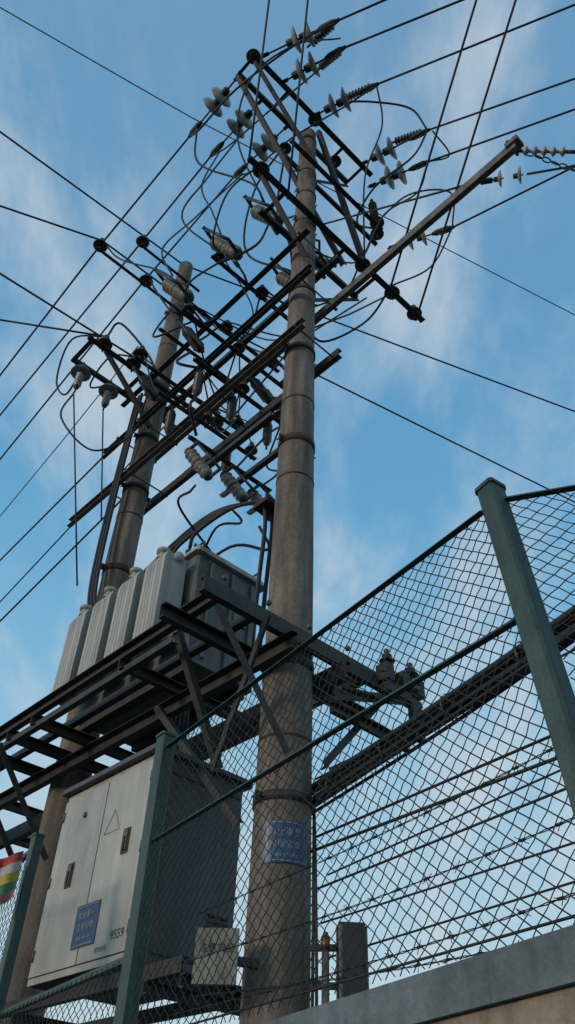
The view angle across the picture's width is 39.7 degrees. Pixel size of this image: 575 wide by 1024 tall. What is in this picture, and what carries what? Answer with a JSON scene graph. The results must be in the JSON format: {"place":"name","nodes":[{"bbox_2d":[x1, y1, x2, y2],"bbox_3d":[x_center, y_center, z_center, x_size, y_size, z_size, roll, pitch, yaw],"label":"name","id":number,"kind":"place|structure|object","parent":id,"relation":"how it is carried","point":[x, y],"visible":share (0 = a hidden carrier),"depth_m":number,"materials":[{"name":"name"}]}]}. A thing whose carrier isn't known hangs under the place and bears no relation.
{"place":"outdoors","nodes":[
{"label":"outdoors","id":0,"kind":"place"},
{"bbox_2d":[60,391,146,451],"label":"jumper cable","id":1,"kind":"object","parent":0,"point":[112,446],"visible":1,"depth_m":8.37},
{"bbox_2d":[0,0,574,1023],"label":"sky","id":2,"kind":"structure","parent":0,"point":[388,488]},
{"bbox_2d":[311,757,556,852],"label":"service line","id":3,"kind":"object","parent":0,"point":[500,779],"visible":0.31,"depth_m":3.68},
{"label":"ground","id":4,"kind":"structure","parent":0,"visible":0},
{"bbox_2d":[0,243,230,1023],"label":"utility pole","id":5,"kind":"object","parent":4,"relation":"on","point":[117,566],"visible":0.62,"depth_m":7.92,"materials":[{"name":"concrete"}]},
{"bbox_2d":[0,458,101,560],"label":"power line","id":6,"kind":"object","parent":5,"relation":"attached to","point":[77,482],"visible":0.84,"depth_m":10.38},
{"bbox_2d":[0,500,120,621],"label":"power line","id":7,"kind":"object","parent":5,"relation":"attached to","point":[42,578],"visible":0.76,"depth_m":9.39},
{"bbox_2d":[70,362,90,391],"bbox_3d":[-2.315,-1.504,8.880,0.226,0.520,0.230,3,-42,0],"label":"insulator","id":8,"kind":"object","parent":5,"relation":"attached to","point":[80,374],"visible":1,"depth_m":8.88,"materials":[{"name":"grey ceramic"}]},
{"bbox_2d":[73,394,77,585],"bbox_3d":[-2.136,-0.297,8.026,0.596,2.303,0.016,29,-49,-26],"label":"drop wire","id":9,"kind":"object","parent":8,"relation":"hanging from","point":[75,491],"visible":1,"depth_m":7.95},
{"bbox_2d":[98,334,112,351],"bbox_3d":[-2.084,-1.920,9.089,0.182,0.293,0.184,3,-42,0],"label":"pin insulator","id":10,"kind":"object","parent":5,"relation":"attached to","point":[105,340],"visible":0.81,"depth_m":9.06,"materials":[{"name":"ceramic"}]},
{"bbox_2d":[0,319,103,335],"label":"power line","id":11,"kind":"object","parent":10,"relation":"attached to","point":[48,327],"visible":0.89,"depth_m":9.29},
{"bbox_2d":[56,335,102,395],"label":"jumper cable","id":12,"kind":"object","parent":10,"relation":"attached to","point":[58,369],"visible":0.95,"depth_m":8.98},
{"bbox_2d":[98,380,117,409],"bbox_3d":[-2.047,-1.325,9.062,0.227,0.520,0.230,3,-42,0],"label":"lightning arrester","id":13,"kind":"object","parent":5,"relation":"attached to","point":[108,392],"visible":1,"depth_m":9.06,"materials":[{"name":"grey ceramic"}]},
{"bbox_2d":[87,405,134,604],"bbox_3d":[-1.758,-0.124,8.119,0.239,3.207,0.069,-24,-49,26],"label":"riser cable","id":14,"kind":"object","parent":5,"relation":"attached to","point":[96,553],"visible":0.59,"depth_m":8.06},
{"bbox_2d":[90,395,139,606],"bbox_3d":[-1.724,-0.148,8.092,0.239,3.207,0.069,-24,-49,26],"label":"riser cable","id":15,"kind":"object","parent":5,"relation":"attached to","point":[97,560],"visible":0.62,"depth_m":7.99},
{"bbox_2d":[93,393,142,605],"bbox_3d":[-1.690,-0.171,8.064,0.239,3.207,0.069,-24,-49,26],"label":"riser cable","id":16,"kind":"object","parent":5,"relation":"attached to","point":[111,514],"visible":0.76,"depth_m":8.00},
{"bbox_2d":[127,356,140,371],"bbox_3d":[-1.794,-1.727,9.286,0.182,0.293,0.184,3,-42,0],"label":"pin insulator","id":17,"kind":"object","parent":5,"relation":"attached to","point":[133,361],"visible":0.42,"depth_m":9.25,"materials":[{"name":"ceramic"}]},
{"bbox_2d":[0,273,220,413],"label":"power line","id":18,"kind":"object","parent":17,"relation":"attached to","point":[62,312],"visible":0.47,"depth_m":9.13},
{"bbox_2d":[139,274,152,287],"bbox_3d":[-1.830,-2.999,10.328,0.182,0.293,0.184,3,-42,0],"label":"pin insulator","id":19,"kind":"object","parent":5,"relation":"attached to","point":[145,278],"visible":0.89,"depth_m":10.30,"materials":[{"name":"ceramic"}]},
{"bbox_2d":[0,205,574,502],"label":"power line","id":20,"kind":"object","parent":19,"relation":"attached to","point":[78,232],"visible":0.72,"depth_m":11.58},
{"bbox_2d":[67,317,341,527],"bbox_3d":[-0.982,-0.639,7.965,0.500,0.100,3.730,34,-51,-30],"label":"channel pair","id":21,"kind":"object","parent":5,"relation":"attached to","point":[260,359],"visible":0.73,"depth_m":7.66,"materials":[{"name":"metal"}]},
{"bbox_2d":[103,230,337,514],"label":"through bolts","id":22,"kind":"object","parent":5,"relation":"attached to","point":[285,316],"visible":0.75,"depth_m":7.96,"materials":[{"name":"metal"}]},
{"bbox_2d":[0,131,574,411],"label":"power line","id":23,"kind":"object","parent":5,"relation":"attached to","point":[61,176],"visible":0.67,"depth_m":11.58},
{"bbox_2d":[101,142,518,463],"bbox_3d":[-0.136,-1.808,7.829,0.495,0.100,5.350,33,-51,-29],"label":"long channel pair","id":24,"kind":"object","parent":5,"relation":"attached to","point":[496,162],"visible":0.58,"depth_m":7.49,"materials":[{"name":"metal"}]},
{"bbox_2d":[249,375,272,403],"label":"fuse cutout","id":25,"kind":"object","parent":24,"relation":"attached to","point":[262,392],"visible":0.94,"depth_m":8.14,"materials":[{"name":"ceramic"}]},
{"bbox_2d":[480,166,560,186],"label":"guy insulator string","id":26,"kind":"object","parent":24,"relation":"attached to","point":[499,178],"visible":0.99,"depth_m":6.69,"materials":[{"name":"ceramic"}]},
{"bbox_2d":[324,185,461,224],"bbox_3d":[0.996,-3.018,7.871,1.914,1.694,0.022,-32,-53,32],"label":"stay wire","id":27,"kind":"object","parent":26,"relation":"attached to","point":[420,197],"visible":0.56,"depth_m":7.75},
{"bbox_2d":[515,146,574,156],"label":"composite insulator","id":28,"kind":"object","parent":24,"relation":"attached to","point":[544,151],"visible":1,"depth_m":6.39,"materials":[{"name":"grey ceramic"}]},
{"bbox_2d":[321,932,329,1003],"bbox_3d":[0.136,2.987,2.888,0.042,2.681,0.042,3,-42,0],"label":"conduit pipe","id":29,"kind":"object","parent":4,"relation":"on","point":[325,939],"visible":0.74,"depth_m":3.68,"materials":[{"name":"metal"}]},
{"bbox_2d":[235,51,425,1023],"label":"utility pole","id":30,"kind":"object","parent":4,"relation":"on","point":[290,596],"visible":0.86,"depth_m":5.56,"materials":[{"name":"concrete"}]},
{"bbox_2d":[0,574,424,870],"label":"transformer platform","id":31,"kind":"structure","parent":30,"relation":"attached to","point":[247,665],"depth_m":5.17,"materials":[{"name":"metal"}]},
{"bbox_2d":[2,743,252,1023],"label":"electrical cabinet","id":32,"kind":"object","parent":31,"relation":"attached to","point":[83,928],"visible":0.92,"depth_m":4.52,"materials":[{"name":"silver metal"}]},
{"bbox_2d":[52,541,263,752],"bbox_3d":[-1.016,0.962,6.400,0.930,1.395,1.480,34,-51,-30],"label":"distribution transformer","id":33,"kind":"object","parent":31,"relation":"on","point":[112,620],"visible":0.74,"depth_m":6.01,"materials":[{"name":"paint"}]},
{"bbox_2d":[177,484,210,550],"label":"jumper cable","id":34,"kind":"object","parent":33,"relation":"attached to","point":[183,513],"visible":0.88,"depth_m":6.70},
{"bbox_2d":[172,501,253,552],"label":"voltage cable","id":35,"kind":"object","parent":33,"relation":"attached to","point":[181,543],"visible":0.43,"depth_m":6.82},
{"bbox_2d":[188,499,260,547],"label":"voltage cable","id":36,"kind":"object","parent":33,"relation":"attached to","point":[210,521],"visible":0.82,"depth_m":6.65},
{"bbox_2d":[216,525,268,554],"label":"jumper cable","id":37,"kind":"object","parent":33,"relation":"attached to","point":[242,545],"visible":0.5,"depth_m":6.95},
{"bbox_2d":[188,78,236,137],"bbox_3d":[-0.951,-5.232,10.287,0.312,0.315,1.101,32,-50,-29],"label":"insulator string","id":38,"kind":"object","parent":30,"relation":"attached to","point":[220,96],"visible":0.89,"depth_m":10.19,"materials":[{"name":"ceramic"}]},
{"bbox_2d":[0,136,189,375],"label":"power line","id":39,"kind":"object","parent":38,"relation":"attached to","point":[106,237],"visible":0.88,"depth_m":10.49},
{"bbox_2d":[189,22,333,135],"bbox_3d":[-0.418,-5.340,9.870,2.358,0.474,0.234,-25,-49,27],"label":"jumper cable","id":40,"kind":"object","parent":38,"relation":"attached to","point":[247,79],"visible":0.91,"depth_m":9.66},
{"bbox_2d":[194,128,262,201],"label":"jumper cable","id":41,"kind":"object","parent":40,"relation":"attached to","point":[217,172],"visible":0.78,"depth_m":9.48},
{"bbox_2d":[191,928,259,986],"bbox_3d":[-0.257,2.050,3.659,0.345,0.230,0.116,15,-44,-13],"label":"notice plate","id":42,"kind":"object","parent":30,"relation":"attached to","point":[229,963],"visible":0.66,"depth_m":3.63,"materials":[{"name":"grey plastic"}]},
{"bbox_2d":[120,228,341,416],"bbox_3d":[-0.734,-1.941,8.871,0.500,0.060,3.200,34,-51,-30],"label":"angle pair","id":43,"kind":"object","parent":30,"relation":"attached to","point":[325,269],"visible":0.55,"depth_m":8.61,"materials":[{"name":"metal"}]},
{"bbox_2d":[209,99,261,157],"bbox_3d":[-0.672,-5.046,10.477,0.312,0.315,1.101,34,-51,-30],"label":"insulator string","id":44,"kind":"object","parent":30,"relation":"attached to","point":[245,120],"visible":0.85,"depth_m":10.38,"materials":[{"name":"ceramic"}]},
{"bbox_2d":[0,156,210,415],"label":"power line","id":45,"kind":"object","parent":44,"relation":"attached to","point":[117,271],"visible":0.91,"depth_m":11.29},
{"bbox_2d":[194,215,320,323],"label":"cutout brackets","id":46,"kind":"object","parent":30,"relation":"attached to","point":[245,277],"visible":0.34,"depth_m":8.49,"materials":[{"name":"metal"}]},
{"bbox_2d":[153,267,193,304],"bbox_3d":[-1.146,-2.318,8.313,0.388,0.505,0.500,-23,-48,25],"label":"fuse cutout","id":47,"kind":"object","parent":46,"relation":"attached to","point":[173,288],"visible":0.92,"depth_m":8.21,"materials":[{"name":"grey ceramic"}]},
{"bbox_2d":[133,254,287,491],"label":"cross angles","id":48,"kind":"object","parent":46,"relation":"attached to","point":[246,435],"visible":0.71,"depth_m":7.86,"materials":[{"name":"metal"}]},
{"bbox_2d":[132,366,159,400],"bbox_3d":[-1.444,-1.308,8.255,0.227,0.429,0.378,-26,-49,27],"label":"fuse cutout","id":49,"kind":"object","parent":48,"relation":"attached to","point":[144,381],"visible":0.94,"depth_m":8.18,"materials":[{"name":"ceramic"}]},
{"bbox_2d":[164,405,175,437],"bbox_3d":[-1.114,-0.861,7.564,0.092,0.460,0.092,3,-42,0],"label":"lightning arrester","id":50,"kind":"object","parent":48,"relation":"attached to","point":[170,421],"visible":1,"depth_m":7.52,"materials":[{"name":"ceramic"}]},
{"bbox_2d":[175,317,204,353],"bbox_3d":[-0.929,-1.709,7.790,0.227,0.429,0.378,-26,-49,27],"label":"fuse cutout","id":51,"kind":"object","parent":48,"relation":"attached to","point":[193,339],"visible":1,"depth_m":7.71,"materials":[{"name":"ceramic"}]},
{"bbox_2d":[192,366,203,397],"bbox_3d":[-0.807,-1.169,7.211,0.092,0.460,0.092,3,-42,0],"label":"lightning arrester","id":52,"kind":"object","parent":48,"relation":"attached to","point":[197,386],"visible":0.99,"depth_m":7.16,"materials":[{"name":"ceramic"}]},
{"bbox_2d":[184,439,221,480],"bbox_3d":[-0.732,-0.446,6.802,0.411,0.412,0.206,-14,-45,18],"label":"fuse cutout","id":53,"kind":"object","parent":48,"relation":"attached to","point":[194,458],"visible":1,"depth_m":6.77,"materials":[{"name":"grey ceramic"}]},
{"bbox_2d":[214,251,224,264],"bbox_3d":[-0.715,-2.652,8.322,0.129,0.234,0.130,3,-42,0],"label":"pin insulator","id":54,"kind":"object","parent":48,"relation":"attached to","point":[220,254],"visible":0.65,"depth_m":8.30,"materials":[{"name":"ceramic"}]},
{"bbox_2d":[181,138,238,251],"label":"jumper cable","id":55,"kind":"object","parent":54,"relation":"attached to","point":[198,188],"visible":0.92,"depth_m":8.92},
{"bbox_2d":[226,390,236,423],"bbox_3d":[-0.518,-0.976,7.409,0.092,0.460,0.092,3,-42,0],"label":"lightning arrester","id":56,"kind":"object","parent":48,"relation":"attached to","point":[231,408],"visible":1,"depth_m":7.36,"materials":[{"name":"ceramic"}]},
{"bbox_2d":[219,463,257,502],"bbox_3d":[-0.443,-0.253,6.999,0.411,0.412,0.206,-14,-45,18],"label":"fuse cutout","id":57,"kind":"object","parent":48,"relation":"attached to","point":[234,487],"visible":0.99,"depth_m":6.97,"materials":[{"name":"grey ceramic"}]},
{"bbox_2d":[217,223,269,262],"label":"jumper cable","id":58,"kind":"object","parent":48,"relation":"attached to","point":[248,249],"visible":0.91,"depth_m":8.22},
{"bbox_2d":[246,481,274,521],"bbox_3d":[-0.211,-0.099,7.157,0.411,0.412,0.206,-14,-45,18],"label":"fuse cutout","id":59,"kind":"object","parent":48,"relation":"attached to","point":[251,511],"visible":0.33,"depth_m":7.19,"materials":[{"name":"grey ceramic"}]},
{"bbox_2d":[202,226,242,267],"bbox_3d":[-0.654,-2.817,8.484,0.388,0.505,0.500,-23,-48,25],"label":"fuse cutout","id":60,"kind":"object","parent":46,"relation":"attached to","point":[226,245],"visible":0.74,"depth_m":8.38,"materials":[{"name":"grey ceramic"}]},
{"bbox_2d":[242,194,283,234],"bbox_3d":[-0.232,-3.291,8.835,0.388,0.505,0.500,-23,-48,25],"label":"fuse cutout","id":61,"kind":"object","parent":46,"relation":"attached to","point":[256,209],"visible":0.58,"depth_m":8.82,"materials":[{"name":"grey ceramic"}]},
{"bbox_2d":[268,263,290,286],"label":"fuse cutout","id":62,"kind":"object","parent":46,"relation":"attached to","point":[282,278],"visible":0.26,"depth_m":8.96,"materials":[{"name":"grey ceramic"}]},
{"bbox_2d":[247,0,269,162],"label":"power line","id":63,"kind":"object","parent":30,"relation":"attached to","point":[258,84],"visible":0.9,"depth_m":8.41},
{"bbox_2d":[233,125,287,176],"bbox_3d":[-0.357,-4.837,10.691,1.102,0.315,0.312,-32,-52,32],"label":"insulator string","id":64,"kind":"object","parent":30,"relation":"attached to","point":[260,151],"visible":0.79,"depth_m":10.60,"materials":[{"name":"ceramic"}]},
{"bbox_2d":[0,178,233,459],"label":"power line","id":65,"kind":"object","parent":64,"relation":"attached to","point":[122,307],"visible":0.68,"depth_m":10.93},
{"bbox_2d":[0,7,574,314],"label":"power line","id":66,"kind":"object","parent":64,"relation":"attached to","point":[252,149],"visible":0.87,"depth_m":10.53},
{"bbox_2d":[235,86,374,175],"bbox_3d":[0.130,-4.855,10.264,2.226,0.618,0.232,-22,-48,25],"label":"jumper cable","id":67,"kind":"object","parent":64,"relation":"attached to","point":[315,123],"visible":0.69,"depth_m":9.97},
{"bbox_2d":[161,173,242,276],"bbox_3d":[-1.046,-3.485,9.710,0.769,2.958,0.280,18,-44,-16],"label":"jumper cable","id":68,"kind":"object","parent":67,"relation":"attached to","point":[188,223],"visible":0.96,"depth_m":9.83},
{"bbox_2d":[252,161,269,178],"bbox_3d":[-0.273,-3.537,8.234,0.182,0.293,0.184,3,-42,0],"label":"pin insulator","id":69,"kind":"object","parent":30,"relation":"attached to","point":[256,173],"visible":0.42,"depth_m":8.21,"materials":[{"name":"ceramic"}]},
{"bbox_2d":[212,170,251,251],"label":"jumper cable","id":70,"kind":"object","parent":69,"relation":"attached to","point":[225,196],"visible":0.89,"depth_m":8.15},
{"bbox_2d":[253,494,274,519],"bbox_3d":[-0.065,0.010,6.106,0.320,0.321,0.252,34,-51,-30],"label":"terminal bracket","id":71,"kind":"object","parent":30,"relation":"attached to","point":[267,501],"visible":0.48,"depth_m":6.08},
{"bbox_2d":[249,507,266,646],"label":"voltage cable","id":72,"kind":"object","parent":71,"relation":"attached to","point":[257,588],"visible":0.81,"depth_m":5.69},
{"bbox_2d":[259,511,273,646],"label":"voltage cable","id":73,"kind":"object","parent":71,"relation":"attached to","point":[266,581],"visible":0.66,"depth_m":5.76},
{"bbox_2d":[261,820,305,865],"bbox_3d":[-0.014,1.695,4.091,0.227,0.210,0.050,7,-42,-4],"label":"pole warning sign","id":74,"kind":"object","parent":30,"relation":"attached to","point":[289,846],"visible":0.82,"depth_m":4.08,"materials":[{"name":"blue metal"}]},
{"bbox_2d":[280,142,290,154],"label":"pin insulator","id":75,"kind":"object","parent":30,"relation":"attached to","point":[285,147],"visible":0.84,"depth_m":9.78,"materials":[{"name":"ceramic"}]},
{"bbox_2d":[243,154,290,270],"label":"jumper cable","id":76,"kind":"object","parent":75,"relation":"attached to","point":[247,213],"visible":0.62,"depth_m":9.54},
{"bbox_2d":[236,38,340,201],"bbox_3d":[-0.086,-4.764,9.149,0.728,2.164,1.324,30,-49,-27],"label":"jumper cable","id":77,"kind":"object","parent":30,"relation":"attached to","point":[263,64],"visible":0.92,"depth_m":9.10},
{"bbox_2d":[287,0,308,199],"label":"power line","id":78,"kind":"object","parent":30,"relation":"attached to","point":[297,101],"visible":0.85,"depth_m":8.55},
{"bbox_2d":[260,19,338,57],"bbox_3d":[0.143,-5.746,9.680,1.047,0.327,0.317,-14,-45,18],"label":"insulator string","id":79,"kind":"object","parent":30,"relation":"attached to","point":[293,39],"visible":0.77,"depth_m":9.60,"materials":[{"name":"ceramic"}]},
{"bbox_2d":[236,297,366,413],"bbox_3d":[0.157,-1.805,8.522,1.437,1.962,0.307,-3,-43,7],"label":"power line","id":80,"kind":"object","parent":30,"relation":"attached to","point":[269,373],"visible":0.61,"depth_m":8.22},
{"bbox_2d":[283,46,344,83],"bbox_3d":[0.309,-5.535,9.889,0.913,0.328,0.317,-17,-46,20],"label":"insulator string","id":81,"kind":"object","parent":30,"relation":"attached to","point":[310,66],"visible":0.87,"depth_m":9.84,"materials":[{"name":"ceramic"}]},
{"bbox_2d":[211,49,341,155],"bbox_3d":[-0.210,-5.102,10.080,2.190,0.521,0.129,-26,-50,28],"label":"jumper cable","id":82,"kind":"object","parent":81,"relation":"attached to","point":[291,92],"visible":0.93,"depth_m":9.78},
{"bbox_2d":[346,0,463,47],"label":"power line","id":83,"kind":"object","parent":81,"relation":"attached to","point":[404,23],"visible":1,"depth_m":9.54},
{"bbox_2d":[311,807,317,1006],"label":"service cable","id":84,"kind":"object","parent":30,"relation":"attached to","point":[314,924],"visible":0.66,"depth_m":3.91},
{"bbox_2d":[309,921,368,999],"bbox_3d":[0.241,2.129,3.749,0.276,0.356,0.116,3,-42,0],"label":"meter box","id":85,"kind":"object","parent":30,"relation":"attached to","point":[355,939],"visible":0.49,"depth_m":3.73,"materials":[{"name":"black plastic"}]},
{"bbox_2d":[315,83,377,117],"bbox_3d":[0.733,-5.253,10.177,0.924,0.328,0.317,-16,-45,19],"label":"insulator string","id":86,"kind":"object","parent":30,"relation":"attached to","point":[330,106],"visible":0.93,"depth_m":10.13,"materials":[{"name":"ceramic"}]},
{"bbox_2d":[379,3,574,84],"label":"power line","id":87,"kind":"object","parent":86,"relation":"attached to","point":[480,42],"visible":1,"depth_m":9.67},
{"bbox_2d":[355,256,370,272],"bbox_3d":[0.849,-2.790,8.999,0.182,0.293,0.184,3,-42,0],"label":"pin insulator","id":88,"kind":"object","parent":30,"relation":"attached to","point":[366,261],"visible":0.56,"depth_m":8.97,"materials":[{"name":"ceramic"}]},
{"bbox_2d":[363,85,382,256],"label":"jumper cable","id":89,"kind":"object","parent":88,"relation":"attached to","point":[366,171],"visible":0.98,"depth_m":9.74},
{"bbox_2d":[356,131,427,228],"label":"jumper cable","id":90,"kind":"object","parent":30,"relation":"attached to","point":[392,172],"visible":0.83,"depth_m":10.18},
{"bbox_2d":[384,284,399,299],"bbox_3d":[1.211,-2.549,9.246,0.182,0.293,0.184,3,-42,0],"label":"pin insulator","id":91,"kind":"object","parent":30,"relation":"attached to","point":[396,289],"visible":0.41,"depth_m":9.22,"materials":[{"name":"ceramic"}]},
{"bbox_2d":[315,296,384,342],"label":"jumper cable","id":92,"kind":"object","parent":91,"relation":"attached to","point":[355,328],"visible":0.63,"depth_m":9.08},
{"bbox_2d":[362,129,428,165],"bbox_3d":[1.411,-4.830,10.573,1.009,0.319,0.317,-18,-46,22],"label":"insulator string","id":93,"kind":"object","parent":30,"relation":"attached to","point":[378,154],"visible":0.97,"depth_m":10.53,"materials":[{"name":"ceramic"}]},
{"bbox_2d":[349,100,426,128],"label":"jumper cable","id":94,"kind":"object","parent":93,"relation":"attached to","point":[395,104],"visible":0.84,"depth_m":10.53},
{"bbox_2d":[429,78,574,130],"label":"power line","id":95,"kind":"object","parent":93,"relation":"attached to","point":[509,101],"visible":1,"depth_m":9.88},
{"bbox_2d":[367,160,429,189],"bbox_3d":[1.442,-4.394,10.375,0.859,0.324,0.317,-17,-46,21],"label":"insulator string","id":96,"kind":"object","parent":30,"relation":"attached to","point":[400,174],"visible":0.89,"depth_m":10.33,"materials":[{"name":"ceramic"}]},
{"bbox_2d":[430,108,574,161],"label":"power line","id":97,"kind":"object","parent":96,"relation":"attached to","point":[507,133],"visible":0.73,"depth_m":9.79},
{"bbox_2d":[387,225,454,249],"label":"insulator string","id":98,"kind":"object","parent":30,"relation":"attached to","point":[423,236],"visible":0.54,"depth_m":9.71,"materials":[{"name":"ceramic"}]},
{"bbox_2d":[455,166,574,226],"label":"power line","id":99,"kind":"object","parent":98,"relation":"attached to","point":[510,198],"visible":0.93,"depth_m":9.61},
{"bbox_2d":[387,0,476,294],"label":"power line","id":100,"kind":"object","parent":30,"relation":"attached to","point":[440,119],"visible":0.9,"depth_m":8.61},
{"bbox_2d":[316,735,548,837],"bbox_3d":[4.569,-1.756,0.493,0.014,0.336,13.690,31,-49,-27],"label":"service line","id":101,"kind":"object","parent":30,"relation":"attached to","point":[448,779],"visible":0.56,"depth_m":3.84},
{"bbox_2d":[317,787,565,889],"bbox_3d":[4.562,-1.645,0.395,0.012,0.576,13.683,31,-49,-27],"label":"service line","id":102,"kind":"object","parent":30,"relation":"attached to","point":[462,830],"visible":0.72,"depth_m":3.65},
{"bbox_2d":[312,606,574,812],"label":"aerial cable bundle","id":103,"kind":"object","parent":30,"relation":"attached to","point":[562,629],"visible":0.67,"depth_m":3.64,"materials":[{"name":"black plastic"}]},
{"bbox_2d":[327,769,560,875],"bbox_3d":[4.638,-1.786,0.625,0.010,0.897,13.668,31,-49,-27],"label":"service line","id":104,"kind":"object","parent":30,"relation":"attached to","point":[473,809],"visible":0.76,"depth_m":3.81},
{"bbox_2d":[320,841,574,923],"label":"service line","id":105,"kind":"object","parent":30,"relation":"attached to","point":[470,875],"visible":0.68,"depth_m":3.56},
{"bbox_2d":[329,880,574,957],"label":"service line","id":106,"kind":"object","parent":30,"relation":"attached to","point":[490,907],"visible":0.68,"depth_m":3.47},
{"bbox_2d":[416,0,516,320],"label":"power line","id":107,"kind":"object","parent":30,"relation":"attached to","point":[474,132],"visible":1,"depth_m":8.69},
{"bbox_2d":[428,986,574,1023],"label":"boundary wall","id":108,"kind":"structure","parent":4,"relation":"on","point":[556,1007],"depth_m":1.39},
{"bbox_2d":[261,924,574,1023],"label":"coping","id":109,"kind":"object","parent":108,"relation":"on","point":[536,966],"visible":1,"depth_m":1.51,"materials":[{"name":"grey concrete"}]},
{"bbox_2d":[0,477,574,1023],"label":"chain link fence","id":110,"kind":"object","parent":109,"relation":"on","point":[550,675],"visible":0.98,"depth_m":2.17,"materials":[{"name":"metal"}]},
{"bbox_2d":[0,851,23,904],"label":"striped cloth banner","id":111,"kind":"object","parent":110,"relation":"attached to","point":[10,866],"visible":1,"depth_m":3.97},
{"bbox_2d":[169,746,574,1018],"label":"barbed wire","id":112,"kind":"object","parent":110,"relation":"attached to","point":[485,925],"visible":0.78,"depth_m":2.12,"materials":[{"name":"metal"}]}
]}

